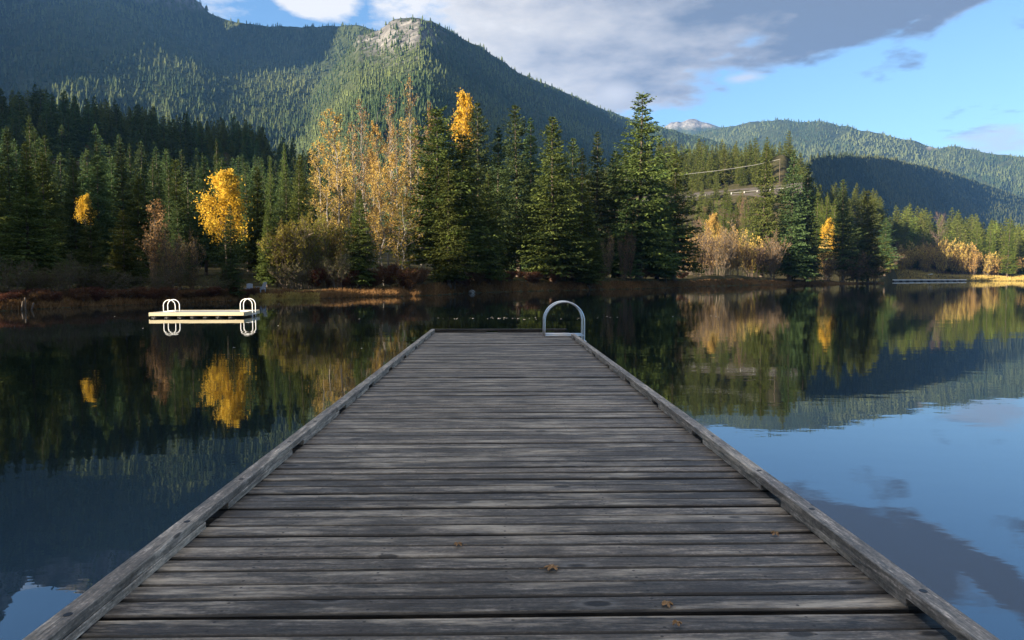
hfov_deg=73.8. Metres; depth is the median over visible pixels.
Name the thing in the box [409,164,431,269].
aspen tree
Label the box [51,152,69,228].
hill fir
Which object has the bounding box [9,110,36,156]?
hill fir
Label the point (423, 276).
red shrub
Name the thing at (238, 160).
hill fir
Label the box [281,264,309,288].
willow shrub
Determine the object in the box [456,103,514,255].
fir tree
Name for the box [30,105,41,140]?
hill fir
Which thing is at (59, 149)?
hill fir
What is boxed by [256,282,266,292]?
garden chair
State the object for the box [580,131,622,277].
fir tree
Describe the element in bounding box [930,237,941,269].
bare shrub
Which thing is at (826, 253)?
amber shrub
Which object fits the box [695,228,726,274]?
bare shrub
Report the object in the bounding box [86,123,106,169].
hill fir
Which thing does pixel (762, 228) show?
fir tree
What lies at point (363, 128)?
aspen tree
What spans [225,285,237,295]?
heath shrub
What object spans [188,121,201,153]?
hill fir
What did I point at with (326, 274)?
red shrub
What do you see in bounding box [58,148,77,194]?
hill fir
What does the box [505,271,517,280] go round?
red shrub
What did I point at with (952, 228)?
hill fir
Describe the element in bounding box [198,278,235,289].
willow shrub
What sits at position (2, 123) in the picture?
hill fir
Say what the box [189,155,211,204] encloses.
hill fir
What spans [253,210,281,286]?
spruce tree
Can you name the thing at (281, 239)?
willow shrub
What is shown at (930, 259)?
amber shrub
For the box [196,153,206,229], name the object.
spruce tree
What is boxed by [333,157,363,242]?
aspen tree
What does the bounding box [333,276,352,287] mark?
red shrub
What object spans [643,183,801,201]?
road
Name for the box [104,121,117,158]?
hill fir
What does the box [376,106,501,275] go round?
fir tree
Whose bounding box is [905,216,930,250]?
hill fir
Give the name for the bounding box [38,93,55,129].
hill fir
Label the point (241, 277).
willow shrub
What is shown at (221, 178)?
cottonwood tree
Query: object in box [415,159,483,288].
fir tree
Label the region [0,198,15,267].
spruce tree
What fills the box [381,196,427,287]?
tree
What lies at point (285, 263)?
willow shrub
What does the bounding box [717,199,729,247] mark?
fir tree
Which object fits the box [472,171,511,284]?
fir tree
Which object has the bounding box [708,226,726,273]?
amber shrub
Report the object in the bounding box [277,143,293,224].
spruce tree
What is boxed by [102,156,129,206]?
hill fir
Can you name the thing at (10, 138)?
hill fir
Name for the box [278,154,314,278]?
spruce tree
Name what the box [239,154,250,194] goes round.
hill fir
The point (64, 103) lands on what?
hill fir
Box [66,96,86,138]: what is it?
hill fir
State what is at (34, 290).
heath shrub
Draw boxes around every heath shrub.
[0,292,21,300]
[0,293,7,302]
[9,289,29,298]
[14,292,40,301]
[29,288,50,295]
[36,290,52,301]
[45,291,63,302]
[62,290,73,297]
[69,287,93,299]
[72,293,89,301]
[83,286,103,297]
[90,289,106,300]
[134,291,151,298]
[146,290,159,298]
[148,287,162,298]
[161,287,179,298]
[178,289,192,298]
[178,290,196,297]
[185,289,202,296]
[199,287,211,297]
[207,288,219,296]
[208,286,221,296]
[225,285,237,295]
[240,288,251,295]
[249,287,260,294]
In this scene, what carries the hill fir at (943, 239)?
on the ground at (782, 163)
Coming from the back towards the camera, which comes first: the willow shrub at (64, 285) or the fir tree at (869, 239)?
the fir tree at (869, 239)
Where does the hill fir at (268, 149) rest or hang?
on the ground at (782, 163)
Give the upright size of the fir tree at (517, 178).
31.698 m
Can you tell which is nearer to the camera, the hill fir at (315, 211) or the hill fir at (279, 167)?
the hill fir at (315, 211)
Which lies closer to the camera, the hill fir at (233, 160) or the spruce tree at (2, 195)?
the spruce tree at (2, 195)
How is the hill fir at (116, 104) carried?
on the ground at (782, 163)
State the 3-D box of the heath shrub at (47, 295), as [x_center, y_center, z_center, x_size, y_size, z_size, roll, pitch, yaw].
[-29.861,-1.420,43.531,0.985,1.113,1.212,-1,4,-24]
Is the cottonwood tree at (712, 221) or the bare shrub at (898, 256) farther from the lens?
the bare shrub at (898, 256)
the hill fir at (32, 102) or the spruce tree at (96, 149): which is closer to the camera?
the spruce tree at (96, 149)
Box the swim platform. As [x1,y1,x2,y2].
[149,298,259,317]
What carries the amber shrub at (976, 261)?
on the ground at (782, 163)
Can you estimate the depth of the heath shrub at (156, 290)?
52.14 m
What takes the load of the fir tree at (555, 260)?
on the ground at (782, 163)
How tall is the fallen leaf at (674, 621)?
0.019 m
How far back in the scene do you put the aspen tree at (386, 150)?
99.74 m
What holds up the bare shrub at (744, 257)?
on the ground at (782, 163)
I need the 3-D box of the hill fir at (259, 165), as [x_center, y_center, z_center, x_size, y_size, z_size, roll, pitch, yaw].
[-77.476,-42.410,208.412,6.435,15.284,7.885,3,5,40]
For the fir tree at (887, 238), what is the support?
on the ground at (782, 163)
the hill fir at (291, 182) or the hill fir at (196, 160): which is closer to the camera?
the hill fir at (291, 182)
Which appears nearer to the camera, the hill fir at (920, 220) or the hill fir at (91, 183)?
the hill fir at (91, 183)
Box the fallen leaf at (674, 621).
[672,619,681,626]
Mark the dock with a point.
(516, 461)
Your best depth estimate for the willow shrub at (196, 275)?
57.97 m
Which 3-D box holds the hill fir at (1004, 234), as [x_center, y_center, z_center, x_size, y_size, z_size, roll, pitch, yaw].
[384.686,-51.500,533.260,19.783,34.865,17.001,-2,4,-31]
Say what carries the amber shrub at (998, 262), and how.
on the ground at (782, 163)
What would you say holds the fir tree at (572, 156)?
on the ground at (782, 163)
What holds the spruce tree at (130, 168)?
on the ground at (782, 163)
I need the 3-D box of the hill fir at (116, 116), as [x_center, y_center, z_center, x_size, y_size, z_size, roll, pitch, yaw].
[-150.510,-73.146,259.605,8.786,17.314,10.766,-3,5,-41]
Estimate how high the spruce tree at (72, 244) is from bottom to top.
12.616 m
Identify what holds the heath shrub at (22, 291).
on the ground at (782, 163)
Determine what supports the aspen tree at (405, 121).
on the ground at (782, 163)
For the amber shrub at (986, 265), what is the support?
on the ground at (782, 163)
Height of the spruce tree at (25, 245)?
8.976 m
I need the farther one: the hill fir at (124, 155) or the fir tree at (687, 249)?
the hill fir at (124, 155)
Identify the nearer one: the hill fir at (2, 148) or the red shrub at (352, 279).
the red shrub at (352, 279)
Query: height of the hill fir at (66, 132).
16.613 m
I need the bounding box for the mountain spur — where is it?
[809,155,1023,233]
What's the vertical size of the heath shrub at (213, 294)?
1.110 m
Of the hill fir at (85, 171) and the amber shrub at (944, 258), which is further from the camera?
the amber shrub at (944, 258)
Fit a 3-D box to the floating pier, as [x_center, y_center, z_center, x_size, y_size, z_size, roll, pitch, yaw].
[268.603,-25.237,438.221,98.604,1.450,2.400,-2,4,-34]
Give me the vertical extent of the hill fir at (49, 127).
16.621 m
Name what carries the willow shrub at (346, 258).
on the ground at (782, 163)
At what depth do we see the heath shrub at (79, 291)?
46.17 m
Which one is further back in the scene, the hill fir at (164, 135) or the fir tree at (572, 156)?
the hill fir at (164, 135)
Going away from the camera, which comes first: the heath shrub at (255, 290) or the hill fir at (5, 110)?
the heath shrub at (255, 290)
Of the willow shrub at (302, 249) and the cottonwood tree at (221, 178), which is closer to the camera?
the cottonwood tree at (221, 178)
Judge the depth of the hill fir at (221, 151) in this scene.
232.40 m
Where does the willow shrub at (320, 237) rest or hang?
on the ground at (782, 163)
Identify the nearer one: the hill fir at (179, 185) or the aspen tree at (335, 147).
the aspen tree at (335, 147)
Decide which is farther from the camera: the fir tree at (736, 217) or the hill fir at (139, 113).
the fir tree at (736, 217)
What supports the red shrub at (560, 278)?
on the ground at (782, 163)
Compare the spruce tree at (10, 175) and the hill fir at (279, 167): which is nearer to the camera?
the spruce tree at (10, 175)
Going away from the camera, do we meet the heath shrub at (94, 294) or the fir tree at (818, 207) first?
the heath shrub at (94, 294)
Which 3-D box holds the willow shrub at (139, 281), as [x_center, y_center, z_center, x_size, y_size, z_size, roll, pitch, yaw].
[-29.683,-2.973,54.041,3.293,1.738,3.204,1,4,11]
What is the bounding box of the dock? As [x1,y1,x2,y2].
[22,301,999,639]
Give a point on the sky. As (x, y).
(935, 73)
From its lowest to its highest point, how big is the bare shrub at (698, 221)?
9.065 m
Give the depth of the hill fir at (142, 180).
137.03 m
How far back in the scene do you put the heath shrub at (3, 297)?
40.54 m
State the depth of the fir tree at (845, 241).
235.25 m
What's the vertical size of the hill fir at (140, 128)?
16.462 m
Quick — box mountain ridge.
[0,0,374,154]
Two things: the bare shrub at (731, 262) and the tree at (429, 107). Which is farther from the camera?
the bare shrub at (731, 262)
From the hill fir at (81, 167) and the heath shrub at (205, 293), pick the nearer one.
the heath shrub at (205, 293)
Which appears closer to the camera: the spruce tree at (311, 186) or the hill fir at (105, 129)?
the spruce tree at (311, 186)
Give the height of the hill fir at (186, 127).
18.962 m
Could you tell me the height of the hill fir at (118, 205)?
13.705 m
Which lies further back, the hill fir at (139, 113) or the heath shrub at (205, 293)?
the hill fir at (139, 113)
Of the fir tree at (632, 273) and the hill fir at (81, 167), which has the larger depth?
the hill fir at (81, 167)
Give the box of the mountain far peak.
[663,119,720,134]
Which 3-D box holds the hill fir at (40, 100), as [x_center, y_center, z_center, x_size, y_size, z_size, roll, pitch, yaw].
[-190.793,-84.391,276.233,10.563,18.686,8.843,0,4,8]
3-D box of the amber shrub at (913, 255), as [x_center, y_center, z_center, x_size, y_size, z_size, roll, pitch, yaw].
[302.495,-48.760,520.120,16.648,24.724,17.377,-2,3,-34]
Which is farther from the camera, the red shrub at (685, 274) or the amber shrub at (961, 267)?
the amber shrub at (961, 267)
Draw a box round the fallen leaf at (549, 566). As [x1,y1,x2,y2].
[541,564,559,570]
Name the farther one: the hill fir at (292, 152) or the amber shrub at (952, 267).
the amber shrub at (952, 267)
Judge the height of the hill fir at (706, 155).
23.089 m
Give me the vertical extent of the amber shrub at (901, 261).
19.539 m
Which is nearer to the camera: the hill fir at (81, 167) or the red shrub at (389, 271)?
the red shrub at (389, 271)
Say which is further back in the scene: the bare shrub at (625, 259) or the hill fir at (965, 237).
the hill fir at (965, 237)
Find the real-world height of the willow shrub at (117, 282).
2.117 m
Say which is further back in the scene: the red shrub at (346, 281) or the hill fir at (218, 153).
the hill fir at (218, 153)
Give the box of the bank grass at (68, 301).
[0,278,883,310]
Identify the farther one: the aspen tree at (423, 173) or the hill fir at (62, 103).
the hill fir at (62, 103)
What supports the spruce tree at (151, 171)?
on the ground at (782, 163)
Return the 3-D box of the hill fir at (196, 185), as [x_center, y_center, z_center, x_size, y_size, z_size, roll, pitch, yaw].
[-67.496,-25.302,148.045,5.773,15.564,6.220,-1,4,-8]
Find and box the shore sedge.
[247,291,320,299]
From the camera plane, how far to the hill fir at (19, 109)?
228.24 m
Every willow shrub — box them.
[0,257,37,291]
[11,265,52,290]
[29,268,79,291]
[44,260,82,293]
[61,249,101,288]
[68,265,113,288]
[79,268,119,289]
[92,269,134,290]
[122,271,159,288]
[139,264,174,289]
[157,265,199,289]
[174,272,201,289]
[192,275,222,292]
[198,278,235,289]
[219,267,248,287]
[256,224,300,287]
[262,217,293,287]
[266,261,301,288]
[274,209,323,288]
[275,212,313,288]
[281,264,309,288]
[299,263,322,288]
[300,204,332,287]
[306,207,341,287]
[309,257,341,287]
[312,222,342,287]
[322,251,353,287]
[329,222,354,287]
[333,242,365,287]
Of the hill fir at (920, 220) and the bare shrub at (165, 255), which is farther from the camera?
the hill fir at (920, 220)
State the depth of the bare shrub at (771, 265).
205.49 m
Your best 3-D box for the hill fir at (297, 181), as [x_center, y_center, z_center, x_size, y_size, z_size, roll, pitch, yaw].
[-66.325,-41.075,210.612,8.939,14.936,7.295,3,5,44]
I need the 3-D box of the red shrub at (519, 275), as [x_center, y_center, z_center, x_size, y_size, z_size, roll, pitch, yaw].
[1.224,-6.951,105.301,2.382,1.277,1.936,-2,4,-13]
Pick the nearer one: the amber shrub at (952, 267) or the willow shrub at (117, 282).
the willow shrub at (117, 282)
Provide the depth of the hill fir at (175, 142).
237.57 m
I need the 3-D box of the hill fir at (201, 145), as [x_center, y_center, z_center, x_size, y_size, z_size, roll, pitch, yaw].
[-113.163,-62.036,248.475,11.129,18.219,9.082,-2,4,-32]
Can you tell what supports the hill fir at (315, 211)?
on the ground at (782, 163)
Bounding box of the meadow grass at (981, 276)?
[894,264,1023,280]
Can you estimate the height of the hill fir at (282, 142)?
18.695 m
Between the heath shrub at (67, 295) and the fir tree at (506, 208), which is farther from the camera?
the fir tree at (506, 208)
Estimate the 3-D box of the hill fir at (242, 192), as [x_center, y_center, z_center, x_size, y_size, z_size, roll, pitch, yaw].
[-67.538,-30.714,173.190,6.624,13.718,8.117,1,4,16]
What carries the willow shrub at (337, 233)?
on the ground at (782, 163)
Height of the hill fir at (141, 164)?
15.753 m
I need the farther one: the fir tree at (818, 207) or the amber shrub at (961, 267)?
the amber shrub at (961, 267)
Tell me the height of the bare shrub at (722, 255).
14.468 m
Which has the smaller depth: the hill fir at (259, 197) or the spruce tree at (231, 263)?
the spruce tree at (231, 263)
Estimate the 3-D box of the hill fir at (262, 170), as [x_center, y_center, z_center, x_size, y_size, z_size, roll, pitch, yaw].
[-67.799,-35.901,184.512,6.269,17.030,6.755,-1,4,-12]
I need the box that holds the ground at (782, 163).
[0,129,1023,310]
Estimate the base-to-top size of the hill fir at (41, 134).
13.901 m
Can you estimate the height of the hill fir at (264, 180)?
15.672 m
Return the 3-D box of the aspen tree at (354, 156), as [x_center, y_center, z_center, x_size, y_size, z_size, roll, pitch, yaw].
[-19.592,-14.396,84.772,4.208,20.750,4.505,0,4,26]
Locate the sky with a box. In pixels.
[197,0,1023,156]
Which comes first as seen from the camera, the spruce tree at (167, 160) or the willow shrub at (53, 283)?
the willow shrub at (53, 283)
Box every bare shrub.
[128,199,172,286]
[143,220,161,282]
[157,221,180,287]
[167,233,188,289]
[182,231,205,289]
[601,229,614,275]
[616,225,631,280]
[622,228,636,279]
[677,247,693,276]
[686,218,711,276]
[694,218,703,226]
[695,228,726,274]
[709,226,738,275]
[710,218,747,274]
[731,236,756,274]
[737,193,748,231]
[739,238,766,276]
[755,238,782,279]
[757,228,791,279]
[808,248,828,282]
[817,253,848,281]
[831,255,862,282]
[845,263,887,283]
[846,243,873,283]
[869,254,897,283]
[888,252,906,262]
[891,241,911,266]
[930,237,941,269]
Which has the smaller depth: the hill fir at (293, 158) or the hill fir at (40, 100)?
the hill fir at (293, 158)
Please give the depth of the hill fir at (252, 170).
157.46 m
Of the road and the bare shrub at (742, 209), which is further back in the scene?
the road
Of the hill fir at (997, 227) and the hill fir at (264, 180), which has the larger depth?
the hill fir at (997, 227)
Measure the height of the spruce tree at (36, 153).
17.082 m
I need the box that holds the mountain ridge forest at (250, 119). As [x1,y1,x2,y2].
[0,0,377,155]
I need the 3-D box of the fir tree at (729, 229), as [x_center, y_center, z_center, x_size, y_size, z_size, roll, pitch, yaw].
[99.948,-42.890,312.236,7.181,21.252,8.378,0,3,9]
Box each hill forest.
[0,89,1023,274]
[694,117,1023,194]
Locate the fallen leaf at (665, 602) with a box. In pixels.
[662,600,675,607]
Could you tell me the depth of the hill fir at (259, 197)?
130.17 m
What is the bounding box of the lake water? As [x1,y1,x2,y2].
[0,281,1023,639]
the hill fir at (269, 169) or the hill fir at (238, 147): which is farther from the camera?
the hill fir at (238, 147)
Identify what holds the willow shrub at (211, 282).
on the ground at (782, 163)
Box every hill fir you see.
[0,88,10,115]
[0,89,11,135]
[0,113,7,155]
[0,128,18,185]
[0,128,21,185]
[1,139,23,198]
[4,144,26,201]
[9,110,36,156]
[10,91,32,139]
[11,118,25,164]
[26,83,42,125]
[30,88,48,126]
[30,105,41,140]
[31,136,62,201]
[35,106,58,155]
[37,93,63,130]
[37,120,53,167]
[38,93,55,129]
[43,96,61,131]
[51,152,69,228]
[52,113,77,166]
[52,124,76,175]
[55,93,68,115]
[57,110,81,159]
[58,90,75,130]
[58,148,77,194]
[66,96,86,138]
[66,107,85,156]
[70,95,84,124]
[71,107,88,154]
[74,152,87,187]
[75,149,100,200]
[81,98,89,129]
[81,101,95,144]
[81,167,105,205]
[85,106,106,148]
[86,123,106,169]
[90,95,102,123]
[92,136,107,178]
[97,129,108,162]
[98,117,114,155]
[101,145,120,184]
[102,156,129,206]
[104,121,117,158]
[108,106,128,145]
[108,119,131,157]
[108,151,126,194]
[110,99,121,131]
[110,134,129,183]
[111,179,127,263]
[114,136,129,183]
[126,106,141,153]
[127,136,136,174]
[128,104,142,140]
[131,142,151,189]
[132,129,145,165]
[133,139,147,174]
[134,103,144,125]
[134,170,149,206]
[135,119,150,154]
[138,114,164,164]
[140,123,154,167]
[144,110,160,142]
[145,114,159,151]
[146,146,168,199]
[147,141,161,178]
[151,105,158,135]
[152,137,164,172]
[153,116,178,155]
[156,151,177,184]
[157,158,174,224]
[163,118,186,169]
[164,122,178,166]
[165,133,179,170]
[170,167,187,216]
[171,149,191,205]
[175,117,188,160]
[177,171,201,243]
[180,112,194,148]
[181,149,190,185]
[182,112,193,142]
[184,126,196,163]
[185,186,212,265]
[186,164,196,198]
[187,170,207,205]
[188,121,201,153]
[188,125,212,172]
[188,149,201,183]
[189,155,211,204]
[191,156,200,186]
[206,140,229,177]
[210,139,226,169]
[225,117,236,154]
[226,116,238,148]
[229,159,248,203]
[231,156,246,200]
[234,124,243,159]
[239,134,254,178]
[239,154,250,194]
[239,172,256,213]
[240,165,264,221]
[242,126,253,158]
[244,172,268,246]
[245,161,253,188]
[248,134,258,165]
[250,154,263,189]
[253,140,264,161]
[253,156,263,192]
[253,158,268,187]
[255,148,268,176]
[260,177,273,236]
[264,143,275,183]
[265,154,275,191]
[265,179,281,219]
[269,182,282,231]
[270,150,279,184]
[271,159,281,190]
[274,158,291,198]
[276,137,288,156]
[276,147,281,176]
[277,144,290,171]
[280,144,291,176]
[287,157,302,179]
[287,167,304,214]
[289,138,298,163]
[289,163,308,206]
[290,147,296,170]
[300,159,311,200]
[301,155,312,191]
[306,182,342,269]
[308,163,326,200]
[317,170,330,217]
[324,191,338,237]
[335,187,364,267]
[700,145,711,178]
[717,149,733,183]
[897,208,914,236]
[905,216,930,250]
[915,212,932,243]
[930,230,948,270]
[946,232,959,271]
[947,227,959,247]
[959,230,971,248]
[970,227,985,251]
[985,226,1004,259]
[992,228,1002,259]
[995,233,1012,274]
[1016,224,1023,237]
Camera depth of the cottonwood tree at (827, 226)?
261.61 m
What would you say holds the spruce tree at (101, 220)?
on the ground at (782, 163)
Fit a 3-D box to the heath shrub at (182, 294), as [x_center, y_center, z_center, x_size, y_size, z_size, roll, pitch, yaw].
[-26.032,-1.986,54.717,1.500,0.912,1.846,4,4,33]
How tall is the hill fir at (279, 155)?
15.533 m
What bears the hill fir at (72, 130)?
on the ground at (782, 163)
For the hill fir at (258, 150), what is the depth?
258.44 m
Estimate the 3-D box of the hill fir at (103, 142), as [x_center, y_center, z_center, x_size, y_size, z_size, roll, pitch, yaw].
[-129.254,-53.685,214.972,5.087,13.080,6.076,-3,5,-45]
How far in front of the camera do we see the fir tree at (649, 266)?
140.47 m
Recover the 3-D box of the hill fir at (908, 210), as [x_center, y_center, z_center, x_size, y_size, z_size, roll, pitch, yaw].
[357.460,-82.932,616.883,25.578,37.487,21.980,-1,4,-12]
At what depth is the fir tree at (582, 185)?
112.66 m
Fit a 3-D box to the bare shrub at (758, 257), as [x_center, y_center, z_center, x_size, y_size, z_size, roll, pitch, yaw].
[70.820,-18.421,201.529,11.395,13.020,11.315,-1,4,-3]
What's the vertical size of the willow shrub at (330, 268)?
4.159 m
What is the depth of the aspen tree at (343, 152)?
95.35 m
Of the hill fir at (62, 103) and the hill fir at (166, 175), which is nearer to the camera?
the hill fir at (166, 175)
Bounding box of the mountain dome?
[296,17,763,232]
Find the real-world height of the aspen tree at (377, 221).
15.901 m
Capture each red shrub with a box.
[306,267,325,288]
[323,269,341,287]
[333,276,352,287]
[342,269,361,287]
[361,275,382,287]
[367,269,383,287]
[376,263,401,285]
[393,270,416,286]
[398,267,420,289]
[406,267,431,283]
[465,271,473,278]
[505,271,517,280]
[516,271,525,278]
[523,271,539,283]
[529,271,542,283]
[547,272,558,283]
[556,272,563,281]
[642,269,652,278]
[677,272,688,278]
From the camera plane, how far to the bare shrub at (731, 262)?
187.88 m
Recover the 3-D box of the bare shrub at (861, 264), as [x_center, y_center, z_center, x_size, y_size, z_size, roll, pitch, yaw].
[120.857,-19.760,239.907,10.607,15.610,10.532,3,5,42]
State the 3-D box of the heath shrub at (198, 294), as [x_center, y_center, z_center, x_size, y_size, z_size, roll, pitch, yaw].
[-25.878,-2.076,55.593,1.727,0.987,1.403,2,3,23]
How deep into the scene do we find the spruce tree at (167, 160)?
101.96 m
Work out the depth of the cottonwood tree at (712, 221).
249.53 m
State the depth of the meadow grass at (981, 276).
508.51 m
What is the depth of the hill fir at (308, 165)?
249.14 m
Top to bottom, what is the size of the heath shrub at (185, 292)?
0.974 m
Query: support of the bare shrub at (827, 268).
on the ground at (782, 163)
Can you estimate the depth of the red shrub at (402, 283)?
75.51 m
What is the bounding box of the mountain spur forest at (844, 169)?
[801,149,1023,234]
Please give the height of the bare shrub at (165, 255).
6.335 m
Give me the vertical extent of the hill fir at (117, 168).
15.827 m
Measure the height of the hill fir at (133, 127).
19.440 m
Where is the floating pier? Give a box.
[893,279,964,281]
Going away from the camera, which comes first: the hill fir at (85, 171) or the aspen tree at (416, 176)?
the aspen tree at (416, 176)
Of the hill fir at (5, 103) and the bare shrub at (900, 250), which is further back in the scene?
the bare shrub at (900, 250)
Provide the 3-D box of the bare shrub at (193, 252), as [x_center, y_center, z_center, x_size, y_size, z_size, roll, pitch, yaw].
[-27.876,-5.277,59.554,2.309,6.024,2.326,-2,4,-43]
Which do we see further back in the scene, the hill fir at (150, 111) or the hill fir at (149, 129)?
the hill fir at (150, 111)
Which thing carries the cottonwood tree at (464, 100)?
on the ground at (782, 163)
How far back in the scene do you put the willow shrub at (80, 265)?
50.02 m
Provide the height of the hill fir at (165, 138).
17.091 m
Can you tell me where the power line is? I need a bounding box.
[691,159,779,187]
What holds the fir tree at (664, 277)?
on the ground at (782, 163)
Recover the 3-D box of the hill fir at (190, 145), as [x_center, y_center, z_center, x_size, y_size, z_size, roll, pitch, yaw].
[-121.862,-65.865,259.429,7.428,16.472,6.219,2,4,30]
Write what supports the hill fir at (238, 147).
on the ground at (782, 163)
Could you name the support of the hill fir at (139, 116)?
on the ground at (782, 163)
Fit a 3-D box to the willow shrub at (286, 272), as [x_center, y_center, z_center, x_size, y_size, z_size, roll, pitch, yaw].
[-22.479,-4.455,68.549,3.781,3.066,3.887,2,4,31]
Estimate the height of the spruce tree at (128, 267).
6.645 m
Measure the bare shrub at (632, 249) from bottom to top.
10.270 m
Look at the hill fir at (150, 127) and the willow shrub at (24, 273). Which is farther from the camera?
the hill fir at (150, 127)
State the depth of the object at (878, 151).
3727.06 m
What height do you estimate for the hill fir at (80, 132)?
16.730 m
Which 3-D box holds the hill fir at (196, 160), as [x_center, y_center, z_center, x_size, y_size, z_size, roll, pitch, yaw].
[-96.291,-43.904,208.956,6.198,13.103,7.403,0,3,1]
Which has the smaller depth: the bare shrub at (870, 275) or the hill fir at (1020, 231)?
the bare shrub at (870, 275)
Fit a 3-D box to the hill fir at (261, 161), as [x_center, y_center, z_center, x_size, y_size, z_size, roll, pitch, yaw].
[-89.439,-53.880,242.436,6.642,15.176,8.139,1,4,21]
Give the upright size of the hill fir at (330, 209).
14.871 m
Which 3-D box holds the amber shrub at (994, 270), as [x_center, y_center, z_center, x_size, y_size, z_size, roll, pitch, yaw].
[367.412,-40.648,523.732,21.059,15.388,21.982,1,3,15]
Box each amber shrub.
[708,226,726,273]
[722,226,742,274]
[740,227,763,275]
[818,236,837,279]
[818,240,834,280]
[896,249,909,271]
[897,240,920,270]
[904,244,930,269]
[916,242,936,271]
[917,245,936,272]
[930,239,954,272]
[931,237,953,273]
[945,237,966,274]
[952,241,971,274]
[955,243,980,273]
[958,241,979,274]
[966,244,985,275]
[977,253,997,275]
[979,258,1006,274]
[990,252,1007,275]
[999,255,1023,275]
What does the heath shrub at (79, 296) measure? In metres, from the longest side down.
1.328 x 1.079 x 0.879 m
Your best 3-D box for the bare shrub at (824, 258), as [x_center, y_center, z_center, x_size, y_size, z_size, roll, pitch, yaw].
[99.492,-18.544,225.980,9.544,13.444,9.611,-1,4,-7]
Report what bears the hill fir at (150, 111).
on the ground at (782, 163)
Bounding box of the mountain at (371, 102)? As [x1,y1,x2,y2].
[289,15,892,234]
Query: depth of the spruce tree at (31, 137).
83.81 m
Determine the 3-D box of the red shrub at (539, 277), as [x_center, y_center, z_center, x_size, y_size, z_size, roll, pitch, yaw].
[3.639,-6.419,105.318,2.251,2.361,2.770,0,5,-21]
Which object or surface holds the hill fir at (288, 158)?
on the ground at (782, 163)
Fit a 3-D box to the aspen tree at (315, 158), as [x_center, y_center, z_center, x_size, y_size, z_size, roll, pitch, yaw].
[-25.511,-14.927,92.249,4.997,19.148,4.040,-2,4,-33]
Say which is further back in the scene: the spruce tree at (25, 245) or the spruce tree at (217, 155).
the spruce tree at (217, 155)
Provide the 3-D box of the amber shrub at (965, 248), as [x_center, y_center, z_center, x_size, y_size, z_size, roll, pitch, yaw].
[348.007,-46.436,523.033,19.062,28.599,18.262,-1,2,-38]
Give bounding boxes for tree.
[0,131,23,256]
[0,146,21,270]
[0,169,76,290]
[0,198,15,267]
[9,141,49,256]
[13,152,71,275]
[17,116,52,217]
[24,127,52,210]
[26,135,73,255]
[53,156,103,274]
[61,158,89,266]
[70,205,120,289]
[73,193,99,267]
[75,151,133,261]
[83,141,118,265]
[100,161,119,222]
[102,210,150,289]
[104,143,141,270]
[118,174,153,277]
[119,144,141,230]
[121,166,157,260]
[138,164,189,281]
[143,157,165,233]
[155,200,198,288]
[157,149,187,235]
[157,166,183,286]
[160,159,200,258]
[185,158,219,274]
[190,167,259,264]
[192,158,250,270]
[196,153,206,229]
[207,139,220,266]
[211,205,246,297]
[236,164,260,271]
[237,166,269,272]
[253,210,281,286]
[262,156,279,242]
[269,170,302,277]
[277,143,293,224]
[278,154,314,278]
[302,158,342,285]
[303,149,328,242]
[307,140,338,233]
[316,109,353,277]
[328,133,356,245]
[333,123,368,247]
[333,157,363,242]
[339,190,382,287]
[351,99,374,269]
[356,147,389,270]
[362,113,392,264]
[367,152,396,285]
[372,92,403,263]
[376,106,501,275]
[376,125,413,265]
[381,152,415,283]
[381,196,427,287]
[391,114,419,268]
[399,74,428,267]
[402,130,426,267]
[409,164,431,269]
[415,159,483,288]
[417,132,506,286]
[423,101,435,247]
[438,209,473,290]
[446,87,478,198]
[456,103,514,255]
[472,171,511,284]
[474,127,528,272]
[492,104,560,276]
[508,118,550,272]
[511,117,595,283]
[549,138,609,276]
[565,209,610,288]
[567,148,604,283]
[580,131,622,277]
[590,92,693,278]
[599,149,646,277]
[602,183,647,278]
[635,151,686,279]
[652,221,679,282]
[653,154,709,280]
[704,213,722,271]
[713,197,722,243]
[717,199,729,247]
[725,203,736,244]
[733,212,743,237]
[738,201,749,245]
[743,145,788,276]
[763,151,818,281]
[782,164,832,281]
[812,188,821,245]
[818,178,868,282]
[819,217,835,249]
[820,192,829,242]
[830,197,840,255]
[845,209,874,281]
[849,190,897,282]
[876,218,902,275]
[907,238,923,269]
[930,210,946,248]
[969,222,984,274]
[979,220,998,270]
[997,217,1021,276]
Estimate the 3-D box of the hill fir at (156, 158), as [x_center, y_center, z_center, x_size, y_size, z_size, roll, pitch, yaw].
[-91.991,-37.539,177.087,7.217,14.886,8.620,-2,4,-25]
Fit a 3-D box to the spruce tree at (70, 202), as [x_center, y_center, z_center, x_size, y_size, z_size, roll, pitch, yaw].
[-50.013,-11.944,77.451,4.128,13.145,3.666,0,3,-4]

